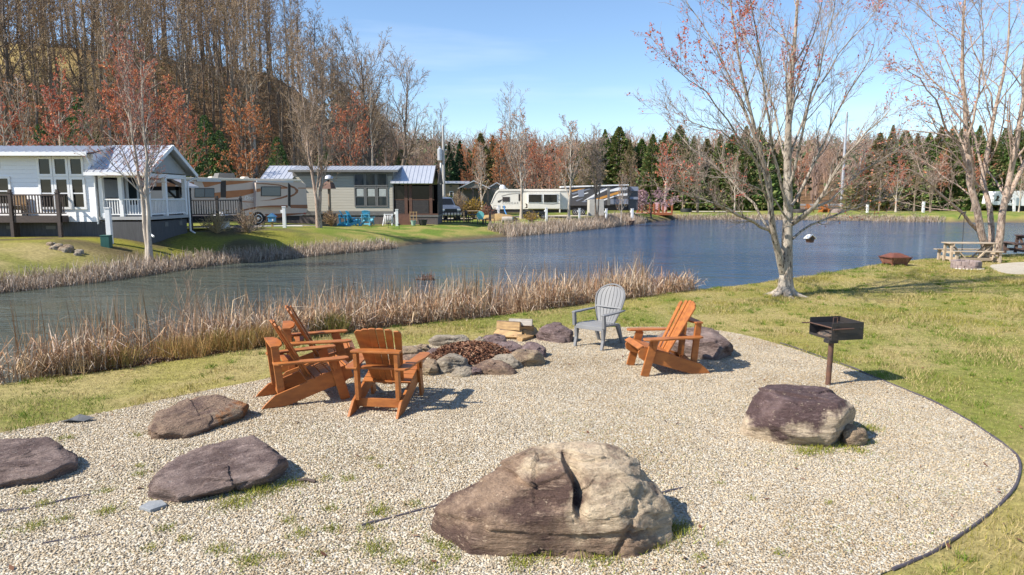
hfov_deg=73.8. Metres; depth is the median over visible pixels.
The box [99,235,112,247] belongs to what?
cable box
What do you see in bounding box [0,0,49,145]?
forest tree
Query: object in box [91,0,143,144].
forest tree
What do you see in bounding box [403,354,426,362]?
fire ring stone
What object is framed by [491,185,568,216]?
travel trailer
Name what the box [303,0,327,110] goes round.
forest tree
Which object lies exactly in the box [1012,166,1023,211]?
bare tree
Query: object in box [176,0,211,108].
forest tree
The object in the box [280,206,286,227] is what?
utility pedestal
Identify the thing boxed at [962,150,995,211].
bare tree
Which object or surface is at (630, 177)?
bare tree
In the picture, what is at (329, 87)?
forest tree
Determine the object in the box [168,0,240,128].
forest tree
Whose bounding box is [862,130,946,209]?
evergreen tree
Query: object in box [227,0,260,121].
forest tree
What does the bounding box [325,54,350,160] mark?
forest tree
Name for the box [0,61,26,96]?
forest tree
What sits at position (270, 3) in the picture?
forest tree
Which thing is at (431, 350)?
fire ring stone
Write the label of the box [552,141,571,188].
bare tree
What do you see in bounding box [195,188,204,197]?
window
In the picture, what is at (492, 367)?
fire ring stone
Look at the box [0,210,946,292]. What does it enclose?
reeds
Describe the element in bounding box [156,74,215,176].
bare tree
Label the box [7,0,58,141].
forest tree
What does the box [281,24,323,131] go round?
forest tree
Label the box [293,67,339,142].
forest tree
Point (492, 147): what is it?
evergreen tree
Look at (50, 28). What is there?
forest tree
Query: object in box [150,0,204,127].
forest tree
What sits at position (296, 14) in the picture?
forest tree
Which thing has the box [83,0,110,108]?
forest tree
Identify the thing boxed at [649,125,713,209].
evergreen tree
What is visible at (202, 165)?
evergreen tree
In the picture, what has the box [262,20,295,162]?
forest tree
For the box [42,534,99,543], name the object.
edging strip
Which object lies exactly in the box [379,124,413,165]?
forest tree
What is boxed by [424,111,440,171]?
bare tree
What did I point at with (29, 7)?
forest tree
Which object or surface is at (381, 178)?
window
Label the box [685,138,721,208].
evergreen tree
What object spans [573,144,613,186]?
evergreen tree
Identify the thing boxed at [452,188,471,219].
shrub
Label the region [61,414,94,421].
fabric scrap
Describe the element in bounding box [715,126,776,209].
evergreen tree
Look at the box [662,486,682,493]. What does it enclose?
stick
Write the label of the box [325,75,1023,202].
woods
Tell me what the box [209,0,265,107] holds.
forest tree
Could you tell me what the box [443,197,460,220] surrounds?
pickup truck
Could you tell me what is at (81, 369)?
grass clump
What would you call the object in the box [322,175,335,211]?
bird house on post
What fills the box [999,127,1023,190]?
evergreen tree
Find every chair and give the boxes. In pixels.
[13,196,27,215]
[256,319,351,408]
[281,305,354,377]
[337,211,352,225]
[342,211,360,225]
[345,328,429,418]
[360,210,373,225]
[382,214,394,225]
[464,211,472,222]
[477,211,483,224]
[572,283,625,350]
[625,300,709,376]
[818,205,827,211]
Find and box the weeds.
[0,398,1007,574]
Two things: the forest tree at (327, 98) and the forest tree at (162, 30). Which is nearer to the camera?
the forest tree at (327, 98)
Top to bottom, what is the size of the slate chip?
0.029 m
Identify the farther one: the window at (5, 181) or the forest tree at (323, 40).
the forest tree at (323, 40)
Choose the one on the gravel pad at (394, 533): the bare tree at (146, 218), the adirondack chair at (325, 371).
the adirondack chair at (325, 371)
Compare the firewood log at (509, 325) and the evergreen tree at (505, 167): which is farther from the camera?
the evergreen tree at (505, 167)
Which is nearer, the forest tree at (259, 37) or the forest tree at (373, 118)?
the forest tree at (373, 118)
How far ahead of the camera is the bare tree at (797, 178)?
112.48 m
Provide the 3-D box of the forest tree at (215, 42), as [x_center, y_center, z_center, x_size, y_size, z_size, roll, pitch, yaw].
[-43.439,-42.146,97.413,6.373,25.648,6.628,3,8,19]
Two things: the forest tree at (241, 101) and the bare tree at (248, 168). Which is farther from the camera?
the forest tree at (241, 101)
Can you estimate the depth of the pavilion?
35.45 m
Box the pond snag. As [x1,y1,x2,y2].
[415,271,434,280]
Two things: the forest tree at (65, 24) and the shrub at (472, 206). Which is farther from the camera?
the forest tree at (65, 24)
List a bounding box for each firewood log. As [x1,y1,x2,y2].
[496,320,521,330]
[499,329,521,338]
[509,318,532,325]
[517,333,533,340]
[521,325,533,331]
[522,327,537,335]
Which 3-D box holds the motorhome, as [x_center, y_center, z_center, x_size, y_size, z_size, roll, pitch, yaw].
[-19.262,-5.955,46.235,11.771,3.540,3.020,-7,11,-44]
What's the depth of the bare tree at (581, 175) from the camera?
101.59 m
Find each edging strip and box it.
[0,494,89,511]
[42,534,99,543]
[362,503,438,525]
[780,342,1021,570]
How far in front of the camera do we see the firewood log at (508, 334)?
11.69 m
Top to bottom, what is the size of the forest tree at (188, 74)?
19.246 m
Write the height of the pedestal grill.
0.913 m
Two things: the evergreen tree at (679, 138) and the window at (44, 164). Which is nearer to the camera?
the window at (44, 164)
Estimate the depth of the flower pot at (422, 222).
52.48 m
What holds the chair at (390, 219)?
on the ground at (16, 254)
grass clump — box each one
[9,350,102,375]
[65,337,152,367]
[143,332,217,357]
[185,324,265,350]
[230,321,280,345]
[307,309,356,334]
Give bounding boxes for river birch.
[847,0,1023,256]
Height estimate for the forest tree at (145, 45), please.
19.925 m
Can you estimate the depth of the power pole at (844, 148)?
147.08 m
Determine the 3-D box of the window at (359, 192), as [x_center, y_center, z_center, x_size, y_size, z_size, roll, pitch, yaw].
[-11.922,-7.112,53.501,0.856,1.555,0.050,0,8,0]
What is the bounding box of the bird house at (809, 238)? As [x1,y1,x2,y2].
[803,228,816,242]
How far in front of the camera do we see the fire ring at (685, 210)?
98.73 m
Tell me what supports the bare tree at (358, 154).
on the ground at (16, 254)
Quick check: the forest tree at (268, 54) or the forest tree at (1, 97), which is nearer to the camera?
the forest tree at (1, 97)
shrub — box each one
[149,262,219,335]
[195,208,237,232]
[229,205,270,232]
[322,208,338,226]
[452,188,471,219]
[462,196,485,218]
[480,204,497,214]
[522,211,539,220]
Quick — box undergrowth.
[0,26,365,177]
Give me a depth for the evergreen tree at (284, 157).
68.53 m
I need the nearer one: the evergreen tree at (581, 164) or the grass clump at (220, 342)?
the grass clump at (220, 342)
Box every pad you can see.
[0,327,1018,574]
[197,224,315,226]
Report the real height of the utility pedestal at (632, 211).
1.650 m
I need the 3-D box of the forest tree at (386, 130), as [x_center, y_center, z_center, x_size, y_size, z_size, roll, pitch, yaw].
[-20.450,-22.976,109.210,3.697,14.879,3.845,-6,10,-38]
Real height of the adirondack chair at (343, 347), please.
0.992 m
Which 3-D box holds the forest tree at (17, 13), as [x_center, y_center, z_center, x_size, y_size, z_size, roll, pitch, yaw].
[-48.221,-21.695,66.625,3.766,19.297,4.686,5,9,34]
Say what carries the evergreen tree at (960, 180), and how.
on the ground at (16, 254)
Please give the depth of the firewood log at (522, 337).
11.60 m
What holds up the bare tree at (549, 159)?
on the ground at (16, 254)
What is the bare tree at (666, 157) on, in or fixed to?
on the ground at (16, 254)
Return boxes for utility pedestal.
[103,207,113,243]
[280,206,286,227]
[394,209,397,225]
[544,207,547,220]
[630,208,633,219]
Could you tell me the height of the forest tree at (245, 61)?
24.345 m
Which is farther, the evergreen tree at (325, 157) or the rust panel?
the evergreen tree at (325, 157)
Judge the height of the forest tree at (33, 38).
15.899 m
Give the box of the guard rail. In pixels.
[800,204,855,206]
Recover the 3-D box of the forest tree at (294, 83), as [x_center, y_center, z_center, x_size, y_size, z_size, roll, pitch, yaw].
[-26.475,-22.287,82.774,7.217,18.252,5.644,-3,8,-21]
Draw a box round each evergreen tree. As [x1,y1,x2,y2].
[29,124,51,145]
[58,97,99,145]
[152,127,169,144]
[182,130,209,177]
[189,115,230,176]
[208,130,237,176]
[265,137,290,169]
[314,147,331,165]
[394,149,409,165]
[445,142,463,188]
[447,140,474,188]
[462,133,505,188]
[465,149,475,188]
[483,137,506,188]
[499,145,519,188]
[557,152,578,188]
[566,147,591,185]
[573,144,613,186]
[590,126,649,208]
[591,129,618,184]
[616,140,645,209]
[627,139,655,209]
[631,134,676,209]
[648,132,689,205]
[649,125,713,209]
[674,135,716,209]
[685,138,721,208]
[706,135,733,209]
[713,134,753,209]
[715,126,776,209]
[736,126,783,209]
[754,138,800,209]
[774,145,799,209]
[838,132,915,210]
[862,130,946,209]
[864,124,915,209]
[906,133,930,209]
[907,133,966,209]
[925,127,961,209]
[933,126,980,209]
[936,123,1003,209]
[970,125,994,209]
[976,134,1008,209]
[977,128,1023,209]
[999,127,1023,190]
[1003,139,1023,187]
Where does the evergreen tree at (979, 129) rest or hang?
on the ground at (16, 254)
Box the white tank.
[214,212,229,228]
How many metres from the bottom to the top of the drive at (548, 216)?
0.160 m
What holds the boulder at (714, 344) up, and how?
on the gravel pad at (394, 533)
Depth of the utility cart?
66.29 m
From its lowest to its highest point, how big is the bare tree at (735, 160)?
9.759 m
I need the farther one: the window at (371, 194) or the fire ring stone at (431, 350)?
the window at (371, 194)
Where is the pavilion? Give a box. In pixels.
[142,179,198,230]
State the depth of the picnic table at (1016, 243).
30.27 m
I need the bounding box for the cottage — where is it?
[0,145,197,243]
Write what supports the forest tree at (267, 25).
on the ground at (16, 254)
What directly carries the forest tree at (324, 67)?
on the ground at (16, 254)
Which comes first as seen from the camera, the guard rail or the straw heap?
the straw heap
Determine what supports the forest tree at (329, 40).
on the ground at (16, 254)
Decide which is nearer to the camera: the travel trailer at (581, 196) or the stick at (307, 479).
the stick at (307, 479)
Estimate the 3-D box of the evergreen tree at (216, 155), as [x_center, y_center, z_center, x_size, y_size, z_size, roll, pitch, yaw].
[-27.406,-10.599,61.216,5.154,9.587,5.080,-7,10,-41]
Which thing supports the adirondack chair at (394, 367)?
on the gravel pad at (394, 533)
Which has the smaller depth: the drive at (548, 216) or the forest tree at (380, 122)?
the drive at (548, 216)
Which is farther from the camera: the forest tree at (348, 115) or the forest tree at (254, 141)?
the forest tree at (348, 115)
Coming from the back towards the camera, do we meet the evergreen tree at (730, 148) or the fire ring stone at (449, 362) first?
the evergreen tree at (730, 148)
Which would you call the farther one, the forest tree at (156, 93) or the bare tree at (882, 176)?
the bare tree at (882, 176)
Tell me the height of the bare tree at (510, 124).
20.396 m
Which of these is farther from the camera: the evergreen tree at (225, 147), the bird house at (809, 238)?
the evergreen tree at (225, 147)
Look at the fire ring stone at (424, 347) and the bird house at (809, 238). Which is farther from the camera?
the bird house at (809, 238)
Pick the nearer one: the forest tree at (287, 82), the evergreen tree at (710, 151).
the forest tree at (287, 82)
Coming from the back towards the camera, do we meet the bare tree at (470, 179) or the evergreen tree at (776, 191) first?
the evergreen tree at (776, 191)
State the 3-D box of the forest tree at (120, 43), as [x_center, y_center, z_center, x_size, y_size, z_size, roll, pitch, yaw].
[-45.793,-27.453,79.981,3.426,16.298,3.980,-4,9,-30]
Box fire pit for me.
[879,253,912,265]
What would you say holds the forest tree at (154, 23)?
on the ground at (16, 254)
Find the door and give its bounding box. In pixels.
[124,177,139,213]
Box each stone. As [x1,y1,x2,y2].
[58,246,69,252]
[74,249,84,254]
[402,346,422,354]
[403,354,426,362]
[416,344,430,351]
[422,359,438,375]
[426,348,437,352]
[428,334,468,345]
[436,353,469,373]
[451,366,471,376]
[471,359,516,374]
[471,367,481,375]
[475,336,484,340]
[482,333,506,342]
[492,340,521,351]
[492,354,522,368]
[510,349,545,366]
[521,342,546,357]
[840,424,867,446]
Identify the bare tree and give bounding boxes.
[0,74,46,145]
[0,92,38,145]
[22,54,96,145]
[68,15,170,260]
[70,84,119,145]
[95,44,186,144]
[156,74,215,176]
[212,86,279,178]
[275,26,345,227]
[278,96,323,165]
[312,16,417,165]
[316,90,372,165]
[380,43,433,213]
[403,140,428,165]
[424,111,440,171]
[431,97,453,167]
[459,139,486,188]
[469,137,489,211]
[488,126,521,187]
[494,82,529,187]
[498,106,533,218]
[501,150,517,188]
[523,134,548,188]
[542,140,572,188]
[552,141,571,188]
[557,114,587,219]
[573,143,592,185]
[579,123,608,219]
[614,149,645,210]
[615,171,632,225]
[653,126,684,210]
[671,147,694,208]
[689,131,710,212]
[705,173,723,211]
[725,149,741,210]
[793,153,811,208]
[824,162,837,208]
[855,156,873,209]
[869,148,896,210]
[882,150,914,211]
[906,148,924,210]
[921,159,938,211]
[928,148,951,210]
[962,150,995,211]
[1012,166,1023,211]
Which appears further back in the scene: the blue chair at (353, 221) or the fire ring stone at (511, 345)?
the blue chair at (353, 221)
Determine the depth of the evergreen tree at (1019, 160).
110.41 m
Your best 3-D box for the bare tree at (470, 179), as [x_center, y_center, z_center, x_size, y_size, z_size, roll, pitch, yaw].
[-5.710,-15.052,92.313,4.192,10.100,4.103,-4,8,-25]
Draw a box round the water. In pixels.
[0,220,1023,383]
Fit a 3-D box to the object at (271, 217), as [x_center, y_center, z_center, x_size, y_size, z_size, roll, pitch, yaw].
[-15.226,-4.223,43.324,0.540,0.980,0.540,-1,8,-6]
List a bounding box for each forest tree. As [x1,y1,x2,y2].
[0,0,32,140]
[0,0,36,33]
[0,0,42,144]
[0,0,45,145]
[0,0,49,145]
[0,15,25,117]
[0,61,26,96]
[2,0,72,118]
[2,0,90,144]
[2,0,92,142]
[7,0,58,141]
[9,0,86,66]
[12,0,65,104]
[21,0,104,129]
[35,0,69,123]
[46,0,108,141]
[48,0,62,86]
[49,0,123,130]
[53,11,132,145]
[54,0,88,41]
[62,0,105,116]
[66,0,137,145]
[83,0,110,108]
[85,2,138,85]
[86,3,110,79]
[88,0,138,139]
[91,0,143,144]
[97,0,171,143]
[98,0,164,127]
[101,0,161,141]
[102,0,130,117]
[111,0,181,113]
[115,0,172,141]
[120,2,171,31]
[123,0,172,136]
[130,0,186,66]
[134,0,174,100]
[145,0,223,150]
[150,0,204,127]
[155,2,201,155]
[156,0,202,114]
[156,0,213,97]
[159,0,163,57]
[162,0,168,59]
[164,18,219,145]
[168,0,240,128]
[170,0,224,92]
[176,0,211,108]
[178,1,197,78]
[179,0,201,72]
[186,0,220,151]
[189,0,245,142]
[196,3,203,67]
[200,0,275,177]
[201,0,240,94]
[203,0,245,133]
[206,15,267,161]
[207,0,258,80]
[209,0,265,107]
[209,0,277,178]
[210,0,229,84]
[211,0,217,79]
[220,0,279,174]
[225,0,263,104]
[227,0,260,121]
[235,1,267,142]
[238,0,274,97]
[249,0,279,89]
[250,1,270,76]
[253,0,279,102]
[255,1,277,132]
[256,32,304,146]
[257,0,279,73]
[258,0,287,78]
[261,21,310,165]
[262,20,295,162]
[264,30,320,165]
[274,0,299,75]
[274,0,313,117]
[278,0,303,87]
[279,0,316,97]
[281,18,314,147]
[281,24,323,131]
[290,40,328,162]
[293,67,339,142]
[302,21,315,104]
[302,48,353,160]
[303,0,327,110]
[308,25,345,161]
[310,16,333,104]
[312,42,335,130]
[312,68,359,165]
[320,38,345,121]
[323,58,337,127]
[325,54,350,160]
[326,27,352,137]
[328,56,368,165]
[334,37,357,149]
[334,52,348,131]
[335,70,358,141]
[338,52,376,165]
[339,81,355,161]
[346,53,384,165]
[349,53,374,165]
[352,65,388,165]
[356,112,389,165]
[359,81,385,156]
[361,84,388,165]
[364,64,385,165]
[378,98,396,165]
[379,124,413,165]
[380,107,410,165]
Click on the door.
(131, 192)
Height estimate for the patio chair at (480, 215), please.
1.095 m
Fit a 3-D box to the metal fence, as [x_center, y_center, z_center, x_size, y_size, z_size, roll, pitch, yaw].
[-4.787,-5.945,57.622,2.221,1.107,0.097,-5,9,-34]
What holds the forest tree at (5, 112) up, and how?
on the ground at (16, 254)
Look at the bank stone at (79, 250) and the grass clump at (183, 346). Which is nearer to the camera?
the grass clump at (183, 346)
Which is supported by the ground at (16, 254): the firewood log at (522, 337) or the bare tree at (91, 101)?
the bare tree at (91, 101)
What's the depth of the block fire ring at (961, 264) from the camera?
22.84 m
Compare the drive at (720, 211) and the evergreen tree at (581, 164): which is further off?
the evergreen tree at (581, 164)
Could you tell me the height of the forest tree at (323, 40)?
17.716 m
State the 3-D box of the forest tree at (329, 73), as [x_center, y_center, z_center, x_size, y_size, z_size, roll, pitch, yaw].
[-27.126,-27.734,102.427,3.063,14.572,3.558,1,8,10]
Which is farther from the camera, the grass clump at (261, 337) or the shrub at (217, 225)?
the shrub at (217, 225)
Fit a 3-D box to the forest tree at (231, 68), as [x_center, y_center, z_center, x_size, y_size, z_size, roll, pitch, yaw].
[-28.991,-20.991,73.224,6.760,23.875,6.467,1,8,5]
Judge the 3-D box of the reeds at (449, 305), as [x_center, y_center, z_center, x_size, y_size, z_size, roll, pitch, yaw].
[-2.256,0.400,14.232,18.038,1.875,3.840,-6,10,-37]
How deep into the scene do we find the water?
31.10 m
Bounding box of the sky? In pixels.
[5,0,1023,150]
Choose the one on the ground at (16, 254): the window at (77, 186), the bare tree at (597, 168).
the bare tree at (597, 168)
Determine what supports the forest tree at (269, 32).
on the ground at (16, 254)
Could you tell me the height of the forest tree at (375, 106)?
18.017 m
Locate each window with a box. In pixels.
[0,176,11,205]
[36,157,52,175]
[38,177,55,208]
[52,157,68,175]
[53,177,71,208]
[67,157,84,175]
[69,177,86,208]
[167,190,175,196]
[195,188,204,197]
[205,188,213,197]
[354,173,364,185]
[354,187,365,206]
[365,173,375,185]
[365,187,376,206]
[376,173,386,185]
[377,187,387,206]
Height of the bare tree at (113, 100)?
13.390 m
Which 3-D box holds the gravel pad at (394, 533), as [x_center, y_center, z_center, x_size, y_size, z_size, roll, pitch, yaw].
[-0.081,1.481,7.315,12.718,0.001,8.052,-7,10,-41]
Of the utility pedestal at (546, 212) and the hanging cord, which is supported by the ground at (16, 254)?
the utility pedestal at (546, 212)
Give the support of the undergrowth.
on the ground at (16, 254)
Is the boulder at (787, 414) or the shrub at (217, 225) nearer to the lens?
the boulder at (787, 414)
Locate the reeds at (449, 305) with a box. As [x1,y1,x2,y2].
[0,252,705,383]
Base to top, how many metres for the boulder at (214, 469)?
0.388 m
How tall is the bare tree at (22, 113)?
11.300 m
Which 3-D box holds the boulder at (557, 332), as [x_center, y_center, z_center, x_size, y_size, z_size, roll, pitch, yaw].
[0.726,0.798,11.665,0.698,0.392,0.486,3,8,24]
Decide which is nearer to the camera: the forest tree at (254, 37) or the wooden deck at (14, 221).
the wooden deck at (14, 221)
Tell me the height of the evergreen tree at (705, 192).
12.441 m
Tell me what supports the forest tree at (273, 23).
on the ground at (16, 254)
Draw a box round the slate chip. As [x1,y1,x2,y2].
[139,500,166,512]
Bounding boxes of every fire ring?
[680,209,691,211]
[793,209,806,212]
[830,209,843,212]
[950,259,982,269]
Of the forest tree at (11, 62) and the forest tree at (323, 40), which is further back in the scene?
the forest tree at (323, 40)
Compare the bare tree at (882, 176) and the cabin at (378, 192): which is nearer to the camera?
the cabin at (378, 192)
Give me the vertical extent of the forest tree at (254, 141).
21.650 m
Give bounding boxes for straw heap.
[480,213,518,220]
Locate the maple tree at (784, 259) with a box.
[626,0,930,298]
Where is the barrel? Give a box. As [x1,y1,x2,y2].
[502,216,513,222]
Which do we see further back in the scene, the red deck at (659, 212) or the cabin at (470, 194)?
the red deck at (659, 212)
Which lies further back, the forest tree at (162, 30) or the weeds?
the forest tree at (162, 30)
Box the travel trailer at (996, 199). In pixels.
[982,191,1023,210]
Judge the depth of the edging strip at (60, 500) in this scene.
5.46 m
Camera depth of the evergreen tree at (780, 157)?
111.64 m
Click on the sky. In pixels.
(578, 60)
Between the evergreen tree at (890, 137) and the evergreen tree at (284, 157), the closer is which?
the evergreen tree at (284, 157)
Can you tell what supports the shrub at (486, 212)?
on the ground at (16, 254)
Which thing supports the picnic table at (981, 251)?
on the ground at (16, 254)
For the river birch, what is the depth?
26.44 m
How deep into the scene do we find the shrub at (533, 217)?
62.55 m
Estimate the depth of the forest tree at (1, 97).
67.26 m
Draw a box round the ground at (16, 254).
[0,44,1023,574]
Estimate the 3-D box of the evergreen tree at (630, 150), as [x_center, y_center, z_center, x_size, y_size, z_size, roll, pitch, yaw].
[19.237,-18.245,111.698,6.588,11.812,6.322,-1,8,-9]
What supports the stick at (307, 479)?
on the gravel pad at (394, 533)
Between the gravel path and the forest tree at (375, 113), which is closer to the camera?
the gravel path
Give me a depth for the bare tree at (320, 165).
41.82 m
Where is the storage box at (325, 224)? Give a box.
[321,213,336,226]
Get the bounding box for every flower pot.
[411,211,416,224]
[418,219,427,225]
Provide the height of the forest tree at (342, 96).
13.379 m
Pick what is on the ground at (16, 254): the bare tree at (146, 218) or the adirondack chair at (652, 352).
the bare tree at (146, 218)
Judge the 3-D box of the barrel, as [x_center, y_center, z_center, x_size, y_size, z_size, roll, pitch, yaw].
[-0.371,-5.945,59.747,1.030,0.540,0.532,-1,8,-6]
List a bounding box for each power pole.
[437,126,444,196]
[840,112,847,203]
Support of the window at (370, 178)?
in the cabin at (378, 192)
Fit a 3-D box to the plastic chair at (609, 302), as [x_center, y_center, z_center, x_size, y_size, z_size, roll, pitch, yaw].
[1.467,0.456,11.236,0.670,0.979,0.785,7,10,40]
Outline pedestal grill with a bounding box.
[802,316,863,384]
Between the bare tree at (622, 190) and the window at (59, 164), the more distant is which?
the bare tree at (622, 190)
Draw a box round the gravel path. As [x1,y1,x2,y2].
[990,262,1023,273]
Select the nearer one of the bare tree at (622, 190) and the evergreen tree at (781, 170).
the bare tree at (622, 190)
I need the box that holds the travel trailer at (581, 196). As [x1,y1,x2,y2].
[560,184,637,214]
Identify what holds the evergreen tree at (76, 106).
on the ground at (16, 254)
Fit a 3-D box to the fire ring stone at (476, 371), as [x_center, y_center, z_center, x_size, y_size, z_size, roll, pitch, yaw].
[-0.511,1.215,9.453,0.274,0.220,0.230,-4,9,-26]
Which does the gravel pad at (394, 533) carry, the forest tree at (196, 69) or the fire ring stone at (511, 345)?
the fire ring stone at (511, 345)
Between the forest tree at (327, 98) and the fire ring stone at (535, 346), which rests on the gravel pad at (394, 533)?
the fire ring stone at (535, 346)
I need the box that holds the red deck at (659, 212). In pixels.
[636,200,672,214]
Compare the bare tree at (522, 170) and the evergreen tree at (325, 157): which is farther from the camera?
the evergreen tree at (325, 157)
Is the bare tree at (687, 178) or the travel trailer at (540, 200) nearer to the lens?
the travel trailer at (540, 200)
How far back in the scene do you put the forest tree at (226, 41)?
85.00 m
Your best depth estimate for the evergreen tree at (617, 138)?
112.47 m
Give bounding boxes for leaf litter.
[9,301,1021,569]
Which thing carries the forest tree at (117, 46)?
on the ground at (16, 254)
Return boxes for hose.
[260,225,302,226]
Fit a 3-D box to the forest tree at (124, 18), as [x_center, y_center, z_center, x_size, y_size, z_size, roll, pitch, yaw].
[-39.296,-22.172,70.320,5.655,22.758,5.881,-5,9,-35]
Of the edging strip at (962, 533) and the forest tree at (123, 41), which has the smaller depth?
the edging strip at (962, 533)
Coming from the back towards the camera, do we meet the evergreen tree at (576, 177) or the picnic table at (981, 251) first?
the evergreen tree at (576, 177)
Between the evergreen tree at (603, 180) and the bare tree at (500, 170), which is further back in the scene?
the evergreen tree at (603, 180)
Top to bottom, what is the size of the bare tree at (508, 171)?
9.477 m
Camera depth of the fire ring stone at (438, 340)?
11.18 m
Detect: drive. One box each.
[442,212,668,219]
[692,211,752,211]
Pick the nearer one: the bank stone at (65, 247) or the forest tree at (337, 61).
the bank stone at (65, 247)
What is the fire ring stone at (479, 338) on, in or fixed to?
on the gravel pad at (394, 533)
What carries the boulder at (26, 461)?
on the gravel pad at (394, 533)
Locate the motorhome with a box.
[141,173,312,224]
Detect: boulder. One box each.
[0,436,77,487]
[147,435,288,502]
[148,394,248,439]
[431,441,674,558]
[536,322,572,342]
[657,327,732,359]
[739,384,855,446]
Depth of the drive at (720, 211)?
101.49 m
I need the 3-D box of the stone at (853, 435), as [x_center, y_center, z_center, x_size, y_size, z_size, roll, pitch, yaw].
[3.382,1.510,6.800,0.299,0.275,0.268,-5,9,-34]
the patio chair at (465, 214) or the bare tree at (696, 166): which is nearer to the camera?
the patio chair at (465, 214)
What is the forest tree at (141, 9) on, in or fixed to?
on the ground at (16, 254)
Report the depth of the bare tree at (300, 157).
62.52 m
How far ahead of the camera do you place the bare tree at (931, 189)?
96.93 m
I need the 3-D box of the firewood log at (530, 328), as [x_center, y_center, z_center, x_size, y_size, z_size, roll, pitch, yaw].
[0.205,0.708,11.824,0.340,0.130,0.132,-4,9,-28]
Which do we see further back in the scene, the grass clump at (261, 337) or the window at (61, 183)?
the window at (61, 183)
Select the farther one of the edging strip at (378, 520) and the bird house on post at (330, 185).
the bird house on post at (330, 185)
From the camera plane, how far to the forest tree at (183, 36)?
85.85 m
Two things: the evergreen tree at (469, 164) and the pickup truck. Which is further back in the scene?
the evergreen tree at (469, 164)
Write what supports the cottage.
on the ground at (16, 254)
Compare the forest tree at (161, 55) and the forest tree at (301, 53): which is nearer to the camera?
the forest tree at (161, 55)
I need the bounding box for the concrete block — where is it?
[587,199,603,215]
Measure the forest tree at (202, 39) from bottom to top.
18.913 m
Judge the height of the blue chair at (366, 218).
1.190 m
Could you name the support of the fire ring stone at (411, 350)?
on the gravel pad at (394, 533)
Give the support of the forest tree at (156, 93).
on the ground at (16, 254)
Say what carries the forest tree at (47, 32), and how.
on the ground at (16, 254)
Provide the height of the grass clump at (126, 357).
0.375 m
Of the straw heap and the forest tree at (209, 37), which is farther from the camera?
the forest tree at (209, 37)
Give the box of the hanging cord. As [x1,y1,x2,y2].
[958,211,966,256]
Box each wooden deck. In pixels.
[0,189,68,236]
[145,196,242,230]
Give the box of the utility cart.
[523,210,544,218]
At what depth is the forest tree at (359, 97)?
88.25 m
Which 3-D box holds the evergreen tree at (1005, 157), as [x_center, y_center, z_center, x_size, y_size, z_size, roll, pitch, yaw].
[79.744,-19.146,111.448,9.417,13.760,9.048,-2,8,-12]
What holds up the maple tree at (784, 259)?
on the ground at (16, 254)
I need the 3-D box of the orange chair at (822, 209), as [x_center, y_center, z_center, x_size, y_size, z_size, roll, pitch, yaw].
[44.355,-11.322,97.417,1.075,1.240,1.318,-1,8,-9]
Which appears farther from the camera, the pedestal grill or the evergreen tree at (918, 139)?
the evergreen tree at (918, 139)
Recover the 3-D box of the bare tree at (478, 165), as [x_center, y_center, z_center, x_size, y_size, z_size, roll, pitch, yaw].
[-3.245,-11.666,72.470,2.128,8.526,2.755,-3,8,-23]
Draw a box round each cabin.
[260,165,442,224]
[445,180,507,213]
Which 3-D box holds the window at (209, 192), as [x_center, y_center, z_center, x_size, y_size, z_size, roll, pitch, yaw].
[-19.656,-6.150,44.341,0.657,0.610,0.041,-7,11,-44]
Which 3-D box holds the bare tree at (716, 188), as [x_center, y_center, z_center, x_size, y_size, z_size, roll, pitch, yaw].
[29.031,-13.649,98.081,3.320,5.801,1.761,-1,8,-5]
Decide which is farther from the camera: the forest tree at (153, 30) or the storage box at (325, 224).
the forest tree at (153, 30)
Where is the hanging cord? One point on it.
(963, 225)
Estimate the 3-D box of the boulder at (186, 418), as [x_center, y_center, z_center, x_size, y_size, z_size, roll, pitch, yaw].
[-3.395,1.405,7.374,0.684,0.346,1.096,4,9,28]
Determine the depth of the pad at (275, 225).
46.32 m
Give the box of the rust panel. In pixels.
[398,215,409,224]
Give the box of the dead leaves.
[429,339,510,363]
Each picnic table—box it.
[933,242,1003,262]
[1002,235,1023,252]
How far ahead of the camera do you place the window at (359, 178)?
53.29 m
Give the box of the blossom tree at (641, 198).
[625,187,680,218]
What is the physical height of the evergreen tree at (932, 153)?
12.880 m
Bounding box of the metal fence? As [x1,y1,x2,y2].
[444,210,466,222]
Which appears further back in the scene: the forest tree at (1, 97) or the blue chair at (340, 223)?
the forest tree at (1, 97)
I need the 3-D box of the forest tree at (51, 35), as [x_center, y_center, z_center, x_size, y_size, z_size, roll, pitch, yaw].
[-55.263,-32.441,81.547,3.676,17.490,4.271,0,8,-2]
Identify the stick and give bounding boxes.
[297,478,315,482]
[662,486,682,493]
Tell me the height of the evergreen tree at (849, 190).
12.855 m
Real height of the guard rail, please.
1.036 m
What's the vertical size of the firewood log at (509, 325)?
0.166 m
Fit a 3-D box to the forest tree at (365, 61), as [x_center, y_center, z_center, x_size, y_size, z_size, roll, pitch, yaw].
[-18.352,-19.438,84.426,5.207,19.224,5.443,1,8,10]
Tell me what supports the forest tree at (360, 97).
on the ground at (16, 254)
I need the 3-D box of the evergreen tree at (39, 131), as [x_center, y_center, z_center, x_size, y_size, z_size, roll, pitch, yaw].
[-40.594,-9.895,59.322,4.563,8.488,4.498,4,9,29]
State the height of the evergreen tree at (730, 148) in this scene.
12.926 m

